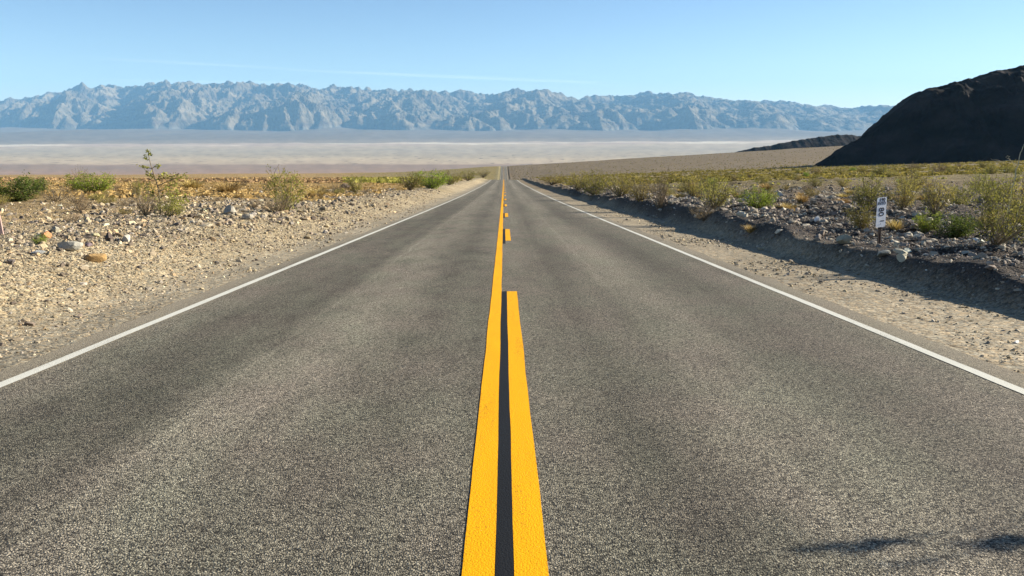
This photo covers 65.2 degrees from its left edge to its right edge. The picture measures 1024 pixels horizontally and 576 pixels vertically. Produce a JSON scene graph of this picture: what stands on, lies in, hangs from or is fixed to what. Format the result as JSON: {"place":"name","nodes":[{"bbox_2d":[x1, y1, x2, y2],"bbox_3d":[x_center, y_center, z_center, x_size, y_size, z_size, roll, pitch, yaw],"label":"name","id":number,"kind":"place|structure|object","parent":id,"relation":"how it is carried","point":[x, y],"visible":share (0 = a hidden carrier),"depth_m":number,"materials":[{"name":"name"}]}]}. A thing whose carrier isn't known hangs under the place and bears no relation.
{"place":"outdoors","nodes":[
{"label":"outdoors","id":0,"kind":"place"},
{"bbox_2d":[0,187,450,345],"bbox_3d":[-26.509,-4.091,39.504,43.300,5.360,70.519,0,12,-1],"label":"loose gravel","id":1,"kind":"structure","parent":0,"point":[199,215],"depth_m":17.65,"materials":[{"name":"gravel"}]},
{"bbox_2d":[0,127,865,174],"bbox_3d":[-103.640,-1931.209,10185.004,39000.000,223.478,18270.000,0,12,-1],"label":"valley floor","id":2,"kind":"structure","parent":0,"point":[37,151],"depth_m":9139.02,"materials":[{"name":"sand"}]},
{"bbox_2d":[0,79,893,131],"bbox_3d":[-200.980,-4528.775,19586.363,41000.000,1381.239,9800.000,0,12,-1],"label":"mountains","id":3,"kind":"structure","parent":0,"point":[230,105],"depth_m":18426.50,"materials":[{"name":"stone"}]},
{"bbox_2d":[0,166,1023,575],"bbox_3d":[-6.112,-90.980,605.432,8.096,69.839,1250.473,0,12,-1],"label":"road","id":4,"kind":"structure","parent":0,"point":[320,414],"depth_m":4.82,"materials":[{"name":"asphalt"}]},
{"bbox_2d":[0,178,500,386],"bbox_3d":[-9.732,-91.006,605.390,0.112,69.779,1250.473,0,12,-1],"label":"road edge line","id":5,"kind":"object","parent":4,"relation":"on","point":[43,367],"visible":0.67,"depth_m":8.19,"materials":[{"name":"white paint"}]},
{"bbox_2d":[462,180,503,575],"bbox_3d":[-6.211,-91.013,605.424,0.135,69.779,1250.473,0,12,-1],"label":"road centre line","id":6,"kind":"object","parent":4,"relation":"on","point":[479,551],"visible":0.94,"depth_m":4.21,"materials":[{"name":"yellow paint"}]},
{"bbox_2d":[495,291,513,575],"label":"road black stripe","id":7,"kind":"object","parent":4,"relation":"on","point":[504,545],"visible":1,"depth_m":4.05,"materials":[{"name":"paint"}]},
{"bbox_2d":[505,229,510,240],"bbox_3d":[-0.114,-1.443,21.467,0.136,0.326,4.510,0,12,-1],"label":"road centre dash","id":8,"kind":"object","parent":4,"relation":"on","point":[507,235],"visible":1,"depth_m":20.98,"materials":[{"name":"yellow paint"}]},
{"bbox_2d":[507,291,548,575],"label":"road centre dash","id":9,"kind":"object","parent":4,"relation":"on","point":[530,557],"visible":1,"depth_m":4.05,"materials":[{"name":"yellow paint"}]},
{"bbox_2d":[507,179,1023,393],"bbox_3d":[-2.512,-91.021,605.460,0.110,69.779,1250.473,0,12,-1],"label":"road edge line","id":10,"kind":"object","parent":4,"relation":"on","point":[969,369],"visible":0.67,"depth_m":7.83,"materials":[{"name":"white paint"}]},
{"bbox_2d":[0,146,1023,373],"bbox_3d":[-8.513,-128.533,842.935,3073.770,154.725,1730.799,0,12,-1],"label":"ground","id":11,"kind":"structure","parent":0,"point":[870,302],"depth_m":13.80,"materials":[{"name":"gravel"}]},
{"bbox_2d":[0,216,3,234],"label":"wooden stake","id":12,"kind":"object","parent":11,"relation":"on","point":[1,230],"visible":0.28,"depth_m":14.18,"materials":[{"name":"pink paint"}]},
{"bbox_2d":[0,193,14,204],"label":"desert bush","id":13,"kind":"object","parent":11,"relation":"on","point":[4,198],"visible":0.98,"depth_m":28.16,"materials":[{"name":"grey plant"}]},
{"bbox_2d":[0,171,51,201],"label":"desert bush","id":14,"kind":"object","parent":11,"relation":"on","point":[15,192],"visible":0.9,"depth_m":33.13,"materials":[{"name":"green plant"}]},
{"bbox_2d":[15,175,51,191],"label":"desert bush","id":15,"kind":"object","parent":11,"relation":"on","point":[37,183],"visible":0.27,"depth_m":45.20,"materials":[{"name":"grey plant"}]},
{"bbox_2d":[32,235,48,243],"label":"desert plant","id":16,"kind":"object","parent":11,"relation":"on","point":[37,241],"visible":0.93,"depth_m":12.21,"materials":[{"name":"green plant"}]},
{"bbox_2d":[41,231,51,237],"bbox_3d":[-7.955,-0.903,13.668,0.154,0.126,0.171,-11,16,-41],"label":"rock","id":17,"kind":"object","parent":11,"relation":"on","point":[47,234],"visible":0.87,"depth_m":13.63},
{"bbox_2d":[38,185,71,201],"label":"dry bush","id":18,"kind":"object","parent":11,"relation":"on","point":[55,195],"visible":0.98,"depth_m":32.74,"materials":[{"name":"grey plant"}]},
{"bbox_2d":[57,241,82,251],"bbox_3d":[-6.597,-0.617,11.958,0.342,0.182,0.162,-4,12,-17],"label":"rock","id":19,"kind":"object","parent":11,"relation":"on","point":[72,246],"visible":0.91,"depth_m":11.90,"materials":[{"name":"stone"}]},
{"bbox_2d":[60,211,81,221],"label":"dry bush","id":20,"kind":"object","parent":11,"relation":"on","point":[72,218],"visible":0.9,"depth_m":18.90,"materials":[{"name":"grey plant"}]},
{"bbox_2d":[60,172,90,190],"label":"desert bush","id":21,"kind":"object","parent":11,"relation":"on","point":[74,188],"visible":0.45,"depth_m":58.01,"materials":[{"name":"grey plant"}]},
{"bbox_2d":[67,192,86,203],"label":"dry bush","id":22,"kind":"object","parent":11,"relation":"on","point":[71,200],"visible":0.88,"depth_m":31.75,"materials":[{"name":"grey plant"}]},
{"bbox_2d":[64,195,93,211],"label":"dry bush","id":23,"kind":"object","parent":11,"relation":"on","point":[83,206],"visible":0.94,"depth_m":23.50,"materials":[{"name":"brown plant"}]},
{"bbox_2d":[70,164,88,181],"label":"dry bush","id":24,"kind":"object","parent":11,"relation":"on","point":[78,174],"visible":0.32,"depth_m":71.89,"materials":[{"name":"grey plant"}]},
{"bbox_2d":[63,172,119,192],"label":"desert bush","id":25,"kind":"object","parent":11,"relation":"on","point":[103,185],"visible":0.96,"depth_m":49.46,"materials":[{"name":"green plant"}]},
{"bbox_2d":[84,253,106,262],"bbox_3d":[-6.108,-0.437,11.718,0.316,0.136,0.147,-3,12,-13],"label":"rock","id":26,"kind":"object","parent":11,"relation":"on","point":[99,257],"visible":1,"depth_m":11.68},
{"bbox_2d":[85,192,105,199],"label":"desert bush","id":27,"kind":"object","parent":11,"relation":"on","point":[92,197],"visible":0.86,"depth_m":35.49,"materials":[{"name":"grey plant"}]},
{"bbox_2d":[95,194,116,203],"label":"desert bush","id":28,"kind":"object","parent":11,"relation":"on","point":[113,199],"visible":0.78,"depth_m":29.69,"materials":[{"name":"grey plant"}]},
{"bbox_2d":[105,232,113,239],"bbox_3d":[-6.819,-0.865,13.541,0.139,0.164,0.219,-6,13,-26],"label":"rock","id":29,"kind":"object","parent":11,"relation":"on","point":[108,236],"visible":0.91,"depth_m":13.49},
{"bbox_2d":[117,207,133,214],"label":"desert bush","id":30,"kind":"object","parent":11,"relation":"on","point":[122,211],"visible":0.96,"depth_m":22.07,"materials":[{"name":"grey plant"}]},
{"bbox_2d":[122,234,129,241],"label":"rock","id":31,"kind":"object","parent":11,"relation":"on","point":[125,238],"visible":0.99,"depth_m":13.61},
{"bbox_2d":[117,199,135,205],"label":"dry bush","id":32,"kind":"object","parent":11,"relation":"on","point":[124,203],"visible":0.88,"depth_m":27.33,"materials":[{"name":"grey plant"}]},
{"bbox_2d":[127,177,143,196],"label":"desert bush","id":33,"kind":"object","parent":11,"relation":"on","point":[138,187],"visible":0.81,"depth_m":39.68,"materials":[{"name":"grey plant"}]},
{"bbox_2d":[126,184,160,215],"bbox_3d":[-9.374,-2.241,20.268,0.885,0.936,0.710,2,12,8],"label":"dry bush","id":34,"kind":"object","parent":11,"relation":"on","point":[144,211],"visible":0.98,"depth_m":20.29,"materials":[{"name":"grey plant"}]},
{"bbox_2d":[136,149,190,213],"bbox_3d":[-9.924,-3.012,22.696,1.526,1.866,0.921,0,12,-1],"label":"desert bush","id":35,"kind":"object","parent":11,"relation":"on","point":[156,179],"visible":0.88,"depth_m":22.65,"materials":[{"name":"green plant"}]},
{"bbox_2d":[152,194,187,215],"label":"desert bush","id":36,"kind":"object","parent":11,"relation":"on","point":[170,212],"visible":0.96,"depth_m":20.37,"materials":[{"name":"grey plant"}]},
{"bbox_2d":[1,174,346,182],"bbox_3d":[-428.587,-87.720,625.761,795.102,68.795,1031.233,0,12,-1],"label":"scrub","id":37,"kind":"object","parent":11,"relation":"on","point":[264,180],"visible":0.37,"depth_m":142.34,"materials":[{"name":"plant"}]},
{"bbox_2d":[171,179,208,187],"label":"dry grass tuft","id":38,"kind":"object","parent":11,"relation":"on","point":[189,184],"visible":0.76,"depth_m":70.52,"materials":[{"name":"beige plant"}]},
{"bbox_2d":[7,173,400,177],"bbox_3d":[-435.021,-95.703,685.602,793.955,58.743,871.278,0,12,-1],"label":"dry grass","id":39,"kind":"structure","parent":11,"relation":"on","point":[261,176],"depth_m":288.43,"materials":[{"name":"orange plant"}]},
{"bbox_2d":[224,205,235,213],"bbox_3d":[-7.960,-2.181,22.583,0.334,0.326,0.236,-4,13,-19],"label":"rock","id":40,"kind":"object","parent":11,"relation":"on","point":[228,209],"visible":0.77,"depth_m":22.54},
{"bbox_2d":[209,179,252,191],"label":"dry grass tuft","id":41,"kind":"object","parent":11,"relation":"on","point":[229,188],"visible":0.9,"depth_m":53.11,"materials":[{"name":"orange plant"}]},
{"bbox_2d":[0,177,462,200],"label":"dry grass","id":42,"kind":"structure","parent":11,"relation":"on","point":[121,192],"depth_m":52.63,"materials":[{"name":"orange plant"}]},
{"bbox_2d":[242,214,253,219],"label":"rock","id":43,"kind":"object","parent":11,"relation":"on","point":[248,216],"visible":0.97,"depth_m":20.62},
{"bbox_2d":[248,199,259,207],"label":"dry bush","id":44,"kind":"object","parent":11,"relation":"on","point":[253,205],"visible":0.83,"depth_m":27.46,"materials":[{"name":"grey plant"}]},
{"bbox_2d":[253,191,292,211],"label":"dry bush","id":45,"kind":"object","parent":11,"relation":"on","point":[271,206],"visible":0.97,"depth_m":23.94,"materials":[{"name":"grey plant"}]},
{"bbox_2d":[260,164,305,209],"bbox_3d":[-7.375,-3.241,25.961,1.506,1.576,1.315,-5,13,-24],"label":"desert bush","id":46,"kind":"object","parent":11,"relation":"on","point":[284,184],"visible":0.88,"depth_m":25.94,"materials":[{"name":"grey plant"}]},
{"bbox_2d":[304,187,334,195],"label":"dry grass tuft","id":47,"kind":"object","parent":11,"relation":"on","point":[321,190],"visible":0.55,"depth_m":44.27,"materials":[{"name":"yellow plant"}]},
{"bbox_2d":[327,181,350,192],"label":"dry bush","id":48,"kind":"object","parent":11,"relation":"on","point":[340,187],"visible":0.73,"depth_m":49.81,"materials":[{"name":"grey plant"}]},
{"bbox_2d":[344,175,364,193],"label":"desert bush","id":49,"kind":"object","parent":11,"relation":"on","point":[354,188],"visible":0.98,"depth_m":50.80,"materials":[{"name":"grey plant"}]},
{"bbox_2d":[396,172,426,189],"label":"desert bush","id":50,"kind":"object","parent":11,"relation":"on","point":[407,184],"visible":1,"depth_m":66.89,"materials":[{"name":"grey plant"}]},
{"bbox_2d":[340,169,485,183],"bbox_3d":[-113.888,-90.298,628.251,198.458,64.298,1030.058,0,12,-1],"label":"scrub","id":51,"kind":"object","parent":11,"relation":"on","point":[383,180],"visible":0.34,"depth_m":150.80,"materials":[{"name":"green plant"}]},
{"bbox_2d":[412,169,452,188],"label":"desert bush","id":52,"kind":"object","parent":11,"relation":"on","point":[435,182],"visible":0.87,"depth_m":78.73,"materials":[{"name":"green plant"}]},
{"bbox_2d":[437,170,461,184],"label":"desert bush","id":53,"kind":"object","parent":11,"relation":"on","point":[454,179],"visible":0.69,"depth_m":103.64,"materials":[{"name":"grey plant"}]},
{"bbox_2d":[458,171,480,180],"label":"desert bush","id":54,"kind":"object","parent":11,"relation":"on","point":[466,177],"visible":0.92,"depth_m":168.09,"materials":[{"name":"grey plant"}]},
{"bbox_2d":[477,170,490,177],"bbox_3d":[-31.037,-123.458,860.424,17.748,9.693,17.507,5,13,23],"label":"desert bush","id":55,"kind":"object","parent":11,"relation":"on","point":[485,174],"visible":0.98,"depth_m":860.68,"materials":[{"name":"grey plant"}]},
{"bbox_2d":[536,173,564,184],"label":"desert bush","id":56,"kind":"object","parent":11,"relation":"on","point":[557,181],"visible":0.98,"depth_m":110.94,"materials":[{"name":"green plant"}]},
{"bbox_2d":[562,169,593,189],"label":"desert bush","id":57,"kind":"object","parent":11,"relation":"on","point":[574,181],"visible":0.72,"depth_m":68.04,"materials":[{"name":"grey plant"}]},
{"bbox_2d":[577,169,610,194],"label":"desert bush","id":58,"kind":"object","parent":11,"relation":"on","point":[596,190],"visible":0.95,"depth_m":54.48,"materials":[{"name":"grey plant"}]},
{"bbox_2d":[600,170,638,196],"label":"desert bush","id":59,"kind":"object","parent":11,"relation":"on","point":[618,192],"visible":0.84,"depth_m":46.01,"materials":[{"name":"grey plant"}]},
{"bbox_2d":[623,174,654,201],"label":"desert bush","id":60,"kind":"object","parent":11,"relation":"on","point":[638,197],"visible":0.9,"depth_m":35.91,"materials":[{"name":"grey plant"}]},
{"bbox_2d":[646,166,670,208],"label":"dry bush","id":61,"kind":"object","parent":11,"relation":"on","point":[661,198],"visible":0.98,"depth_m":31.15,"materials":[{"name":"grey plant"}]},
{"bbox_2d":[677,173,708,196],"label":"desert bush","id":62,"kind":"object","parent":11,"relation":"on","point":[692,193],"visible":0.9,"depth_m":39.38,"materials":[{"name":"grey plant"}]},
{"bbox_2d":[684,200,721,220],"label":"dry bush","id":63,"kind":"object","parent":11,"relation":"on","point":[703,217],"visible":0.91,"depth_m":23.31,"materials":[{"name":"grey plant"}]},
{"bbox_2d":[700,176,726,193],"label":"desert bush","id":64,"kind":"object","parent":11,"relation":"on","point":[714,181],"visible":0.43,"depth_m":42.41,"materials":[{"name":"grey plant"}]},
{"bbox_2d":[695,174,740,208],"bbox_3d":[6.496,-3.084,25.508,1.528,1.242,1.507,6,13,27],"label":"desert bush","id":65,"kind":"object","parent":11,"relation":"on","point":[720,201],"visible":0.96,"depth_m":25.49,"materials":[{"name":"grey plant"}]},
{"bbox_2d":[741,225,756,232],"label":"dry grass tuft","id":66,"kind":"object","parent":11,"relation":"on","point":[748,229],"visible":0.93,"depth_m":18.96,"materials":[{"name":"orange plant"}]},
{"bbox_2d":[737,186,779,208],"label":"desert bush","id":67,"kind":"object","parent":11,"relation":"on","point":[765,200],"visible":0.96,"depth_m":25.35,"materials":[{"name":"green plant"}]},
{"bbox_2d":[753,185,776,195],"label":"desert bush","id":68,"kind":"object","parent":11,"relation":"on","point":[769,190],"visible":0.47,"depth_m":34.09,"materials":[{"name":"grey plant"}]},
{"bbox_2d":[759,174,770,181],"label":"desert bush","id":69,"kind":"object","parent":11,"relation":"on","point":[762,178],"visible":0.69,"depth_m":79.58,"materials":[{"name":"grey plant"}]},
{"bbox_2d":[512,146,1023,184],"bbox_3d":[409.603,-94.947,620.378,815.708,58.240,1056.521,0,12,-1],"label":"scrub","id":70,"kind":"object","parent":11,"relation":"on","point":[677,175],"visible":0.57,"depth_m":171.99,"materials":[{"name":"green plant"}]},
{"bbox_2d":[759,183,779,188],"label":"dry grass tuft","id":71,"kind":"object","parent":11,"relation":"on","point":[765,185],"visible":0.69,"depth_m":51.19,"materials":[{"name":"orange plant"}]},
{"bbox_2d":[773,201,798,208],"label":"dry grass tuft","id":72,"kind":"object","parent":11,"relation":"on","point":[785,205],"visible":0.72,"depth_m":26.16,"materials":[{"name":"yellow plant"}]},
{"bbox_2d":[567,174,1023,308],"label":"loose gravel","id":73,"kind":"structure","parent":11,"relation":"on","point":[923,242],"depth_m":19.00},
{"bbox_2d":[791,192,814,202],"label":"dry grass tuft","id":74,"kind":"object","parent":11,"relation":"on","point":[801,198],"visible":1,"depth_m":29.17,"materials":[{"name":"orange plant"}]},
{"bbox_2d":[800,183,813,191],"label":"dry bush","id":75,"kind":"object","parent":11,"relation":"on","point":[804,189],"visible":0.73,"depth_m":45.40,"materials":[{"name":"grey plant"}]},
{"bbox_2d":[804,186,819,196],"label":"desert bush","id":76,"kind":"object","parent":11,"relation":"on","point":[812,192],"visible":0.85,"depth_m":36.52,"materials":[{"name":"grey plant"}]},
{"bbox_2d":[804,172,824,186],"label":"desert bush","id":77,"kind":"object","parent":11,"relation":"on","point":[815,183],"visible":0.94,"depth_m":60.30,"materials":[{"name":"grey plant"}]},
{"bbox_2d":[834,176,851,187],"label":"desert bush","id":78,"kind":"object","parent":11,"relation":"on","point":[842,184],"visible":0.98,"depth_m":55.47,"materials":[{"name":"grey plant"}]},
{"bbox_2d":[836,234,851,243],"bbox_3d":[5.868,-0.849,14.138,0.248,0.227,0.260,-7,14,-29],"label":"rock","id":79,"kind":"object","parent":11,"relation":"on","point":[844,239],"visible":0.91,"depth_m":14.07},
{"bbox_2d":[834,197,853,202],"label":"dry grass tuft","id":80,"kind":"object","parent":11,"relation":"on","point":[845,200],"visible":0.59,"depth_m":27.41,"materials":[{"name":"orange plant"}]},
{"bbox_2d":[844,204,875,228],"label":"desert bush","id":81,"kind":"object","parent":11,"relation":"on","point":[859,221],"visible":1,"depth_m":17.03,"materials":[{"name":"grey plant"}]},
{"bbox_2d":[845,167,890,210],"bbox_3d":[10.078,-2.724,22.486,1.124,1.378,1.347,-11,16,-43],"label":"desert bush","id":82,"kind":"object","parent":11,"relation":"on","point":[866,201],"visible":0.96,"depth_m":22.49,"materials":[{"name":"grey plant"}]},
{"bbox_2d":[873,164,887,174],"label":"desert bush","id":83,"kind":"object","parent":11,"relation":"on","point":[878,172],"visible":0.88,"depth_m":110.36,"materials":[{"name":"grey plant"}]},
{"bbox_2d":[876,197,886,243],"bbox_3d":[6.275,-1.005,13.659,0.206,1.086,0.048,-7,14,-20],"label":"roadside marker","id":84,"kind":"object","parent":11,"relation":"on","point":[881,212],"visible":1,"depth_m":13.59,"materials":[{"name":"metal"}]},
{"bbox_2d":[877,250,890,256],"bbox_3d":[5.811,-0.537,12.531,0.186,0.127,0.278,12,17,44],"label":"rock","id":85,"kind":"object","parent":11,"relation":"on","point":[881,253],"visible":1,"depth_m":12.48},
{"bbox_2d":[885,218,907,229],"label":"dry grass tuft","id":86,"kind":"object","parent":11,"relation":"on","point":[893,225],"visible":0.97,"depth_m":17.12,"materials":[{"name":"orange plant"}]},
{"bbox_2d":[896,252,907,261],"bbox_3d":[5.861,-0.479,12.036,0.146,0.156,0.207,8,14,34],"label":"rock","id":87,"kind":"object","parent":11,"relation":"on","point":[901,257],"visible":1,"depth_m":11.97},
{"bbox_2d":[892,248,905,252],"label":"rock","id":88,"kind":"object","parent":87,"relation":"on","point":[897,250],"visible":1,"depth_m":12.00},
{"bbox_2d":[887,179,920,209],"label":"desert bush","id":89,"kind":"object","parent":11,"relation":"on","point":[903,203],"visible":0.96,"depth_m":22.18,"materials":[{"name":"grey plant"}]},
{"bbox_2d":[893,177,921,194],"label":"desert bush","id":90,"kind":"object","parent":11,"relation":"on","point":[909,183],"visible":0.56,"depth_m":33.51,"materials":[{"name":"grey plant"}]},
{"bbox_2d":[893,167,936,191],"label":"desert bush","id":91,"kind":"object","parent":11,"relation":"on","point":[920,184],"visible":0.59,"depth_m":35.15,"materials":[{"name":"green plant"}]},
{"bbox_2d":[911,209,942,232],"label":"desert bush","id":92,"kind":"object","parent":11,"relation":"on","point":[923,227],"visible":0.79,"depth_m":16.77,"materials":[{"name":"green plant"}]},
{"bbox_2d":[911,174,958,213],"bbox_3d":[10.894,-2.453,20.456,1.142,1.127,0.982,-11,16,-42],"label":"desert bush","id":93,"kind":"object","parent":11,"relation":"on","point":[931,205],"visible":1,"depth_m":20.46,"materials":[{"name":"green plant"}]},
{"bbox_2d":[931,163,947,171],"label":"dry bush","id":94,"kind":"object","parent":11,"relation":"on","point":[938,168],"visible":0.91,"depth_m":124.44,"materials":[{"name":"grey plant"}]},
{"bbox_2d":[925,212,985,237],"bbox_3d":[8.926,-1.255,16.123,1.073,0.585,1.064,5,13,23],"label":"desert bush","id":95,"kind":"object","parent":11,"relation":"on","point":[959,227],"visible":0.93,"depth_m":15.99,"materials":[{"name":"green plant"}]},
{"bbox_2d":[943,181,979,205],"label":"desert bush","id":96,"kind":"object","parent":11,"relation":"on","point":[958,200],"visible":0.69,"depth_m":23.66,"materials":[{"name":"green plant"}]},
{"bbox_2d":[964,169,998,192],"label":"desert bush","id":97,"kind":"object","parent":11,"relation":"on","point":[978,182],"visible":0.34,"depth_m":33.24,"materials":[{"name":"green plant"}]},
{"bbox_2d":[977,160,989,167],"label":"desert bush","id":98,"kind":"object","parent":11,"relation":"on","point":[982,165],"visible":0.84,"depth_m":138.37,"materials":[{"name":"green plant"}]},
{"bbox_2d":[973,213,995,225],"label":"dry grass tuft","id":99,"kind":"object","parent":11,"relation":"on","point":[985,219],"visible":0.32,"depth_m":17.19,"materials":[{"name":"orange plant"}]},
{"bbox_2d":[961,145,1023,245],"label":"desert bush","id":100,"kind":"object","parent":11,"relation":"on","point":[998,229],"visible":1,"depth_m":12.58,"materials":[{"name":"green plant"}]},
{"bbox_2d":[984,162,1000,173],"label":"desert bush","id":101,"kind":"object","parent":11,"relation":"on","point":[990,169],"visible":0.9,"depth_m":89.91,"materials":[{"name":"green plant"}]},
{"bbox_2d":[968,173,1021,204],"bbox_3d":[14.912,-2.977,24.559,1.109,1.074,1.457,-9,15,-37],"label":"desert bush","id":102,"kind":"object","parent":11,"relation":"on","point":[992,192],"visible":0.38,"depth_m":24.59,"materials":[{"name":"green plant"}]},
{"bbox_2d":[1000,166,1013,172],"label":"desert bush","id":103,"kind":"object","parent":11,"relation":"on","point":[1008,170],"visible":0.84,"depth_m":101.51,"materials":[{"name":"green plant"}]},
{"bbox_2d":[998,169,1023,223],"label":"desert bush","id":104,"kind":"object","parent":11,"relation":"on","point":[1021,188],"visible":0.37,"depth_m":17.57,"materials":[{"name":"green plant"}]},
{"bbox_2d":[0,0,1023,107],"label":"sky","id":105,"kind":"structure","parent":0,"point":[838,53],"materials":[{"name":"blue"}]},
{"bbox_2d":[556,169,1022,187],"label":"dry grass","id":106,"kind":"structure","parent":0,"point":[815,181],"depth_m":73.95,"materials":[{"name":"yellow plant"}]},
{"bbox_2d":[738,134,860,151],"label":"hill","id":107,"kind":"structure","parent":0,"point":[835,140],"depth_m":1465.47,"materials":[{"name":"stone"}]},
{"bbox_2d":[812,65,1023,166],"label":"hill","id":108,"kind":"structure","parent":0,"point":[979,118],"depth_m":519.28,"materials":[{"name":"stone"}]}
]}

